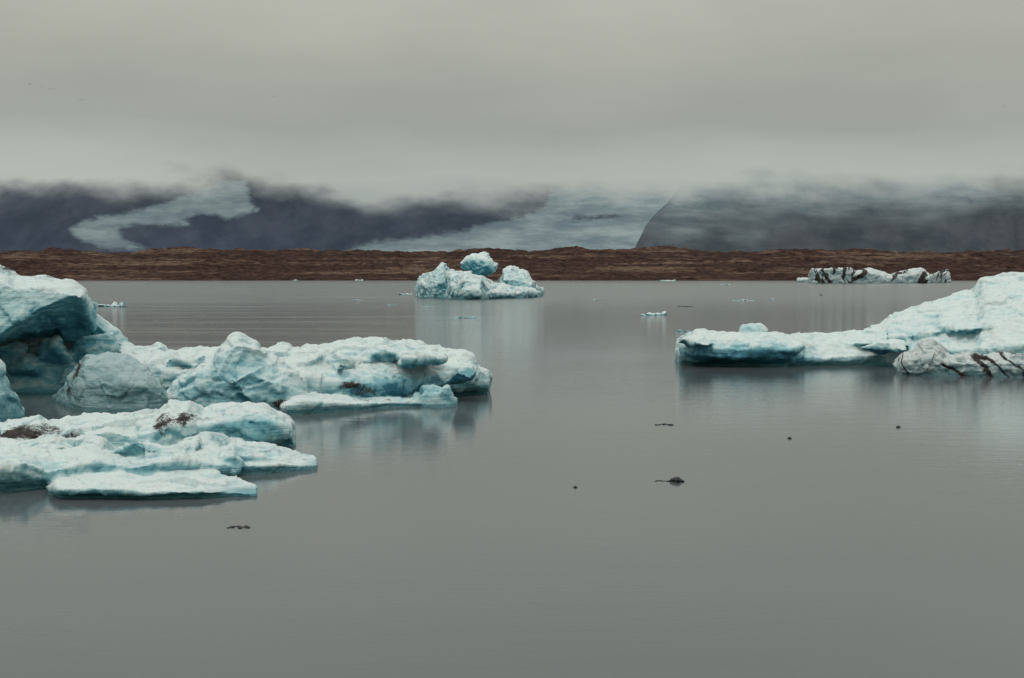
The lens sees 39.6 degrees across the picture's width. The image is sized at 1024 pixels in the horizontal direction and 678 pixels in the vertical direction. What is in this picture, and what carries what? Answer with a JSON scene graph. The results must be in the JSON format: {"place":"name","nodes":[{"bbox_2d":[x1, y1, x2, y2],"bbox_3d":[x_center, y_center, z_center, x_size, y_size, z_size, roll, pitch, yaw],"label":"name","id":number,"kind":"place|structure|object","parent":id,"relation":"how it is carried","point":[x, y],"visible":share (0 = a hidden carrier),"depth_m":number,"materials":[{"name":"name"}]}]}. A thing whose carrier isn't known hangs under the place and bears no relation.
{"place":"outdoors","nodes":[
{"label":"outdoors","id":0,"kind":"place"},
{"bbox_2d":[0,280,1023,677],"bbox_3d":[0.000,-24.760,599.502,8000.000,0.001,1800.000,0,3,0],"label":"water","id":1,"kind":"structure","parent":0,"point":[850,528],"depth_m":22.90,"materials":[{"name":"grey liquid"}]},
{"bbox_2d":[0,266,138,422],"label":"iceberg","id":2,"kind":"object","parent":1,"relation":"on","point":[54,331],"visible":0.6,"depth_m":46.53,"materials":[{"name":"teal ice"}]},
{"bbox_2d":[52,350,166,411],"bbox_3d":[-12.309,1.459,41.906,5.268,2.334,2.483,1,3,23],"label":"ice boulder","id":3,"kind":"object","parent":1,"relation":"in","point":[110,381],"visible":0.62,"depth_m":40.55,"materials":[{"name":"ice"}]},
{"bbox_2d":[99,301,125,306],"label":"ice floe","id":4,"kind":"object","parent":1,"relation":"on","point":[121,304],"visible":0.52,"depth_m":158.43,"materials":[{"name":"white ice"}]},
{"bbox_2d":[0,400,317,498],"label":"iceberg","id":5,"kind":"object","parent":1,"relation":"on","point":[184,449],"visible":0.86,"depth_m":28.68,"materials":[{"name":"white ice"}]},
{"bbox_2d":[226,525,249,528],"bbox_3d":[-4.264,2.937,22.197,0.384,0.045,0.252,0,3,0],"label":"dirty ice chunk","id":6,"kind":"object","parent":1,"relation":"in","point":[245,526],"visible":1,"depth_m":22.18,"materials":[{"name":"black ice"}]},
{"bbox_2d":[119,330,492,414],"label":"iceberg","id":7,"kind":"object","parent":1,"relation":"on","point":[330,376],"visible":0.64,"depth_m":42.23,"materials":[{"name":"white ice"}]},
{"bbox_2d":[414,253,543,298],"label":"iceberg","id":8,"kind":"object","parent":1,"relation":"on","point":[444,280],"visible":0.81,"depth_m":208.40,"materials":[{"name":"white ice"}]},
{"bbox_2d":[639,311,666,314],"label":"ice floe","id":9,"kind":"object","parent":1,"relation":"on","point":[662,313],"visible":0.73,"depth_m":127.96,"materials":[{"name":"white ice"}]},
{"bbox_2d":[668,477,683,482],"bbox_3d":[3.116,2.697,27.011,0.329,0.152,0.240,1,3,28],"label":"dirty ice chunk","id":10,"kind":"object","parent":1,"relation":"on","point":[676,479],"visible":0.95,"depth_m":26.94,"materials":[{"name":"black ice"}]},
{"bbox_2d":[674,270,1023,366],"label":"iceberg","id":11,"kind":"object","parent":1,"relation":"on","point":[986,315],"visible":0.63,"depth_m":59.75,"materials":[{"name":"white ice"}]},
{"bbox_2d":[797,267,951,282],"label":"iceberg","id":12,"kind":"object","parent":1,"relation":"on","point":[868,275],"visible":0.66,"depth_m":459.09,"materials":[{"name":"white ice"}]},
{"bbox_2d":[893,339,1023,376],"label":"iceberg","id":13,"kind":"object","parent":1,"relation":"on","point":[927,357],"visible":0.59,"depth_m":54.13,"materials":[{"name":"white ice"}]},
{"bbox_2d":[0,176,1023,252],"bbox_3d":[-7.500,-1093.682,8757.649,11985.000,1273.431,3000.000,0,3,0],"label":"mountain","id":14,"kind":"structure","parent":0,"point":[228,213],"depth_m":7649.77,"materials":[{"name":"stone"}]},
{"bbox_2d":[0,245,1023,280],"bbox_3d":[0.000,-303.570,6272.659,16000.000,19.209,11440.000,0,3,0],"label":"ground","id":15,"kind":"structure","parent":0,"point":[668,262],"depth_m":616.99,"materials":[{"name":"brown soil"}]},
{"bbox_2d":[0,0,1023,208],"label":"sky","id":16,"kind":"structure","parent":0,"point":[367,104],"materials":[{"name":"grey"}]},
{"bbox_2d":[635,194,1023,252],"bbox_3d":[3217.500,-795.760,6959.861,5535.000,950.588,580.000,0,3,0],"label":"mountain","id":17,"kind":"structure","parent":0,"point":[992,224],"depth_m":6818.33,"materials":[{"name":"stone"}]}
]}

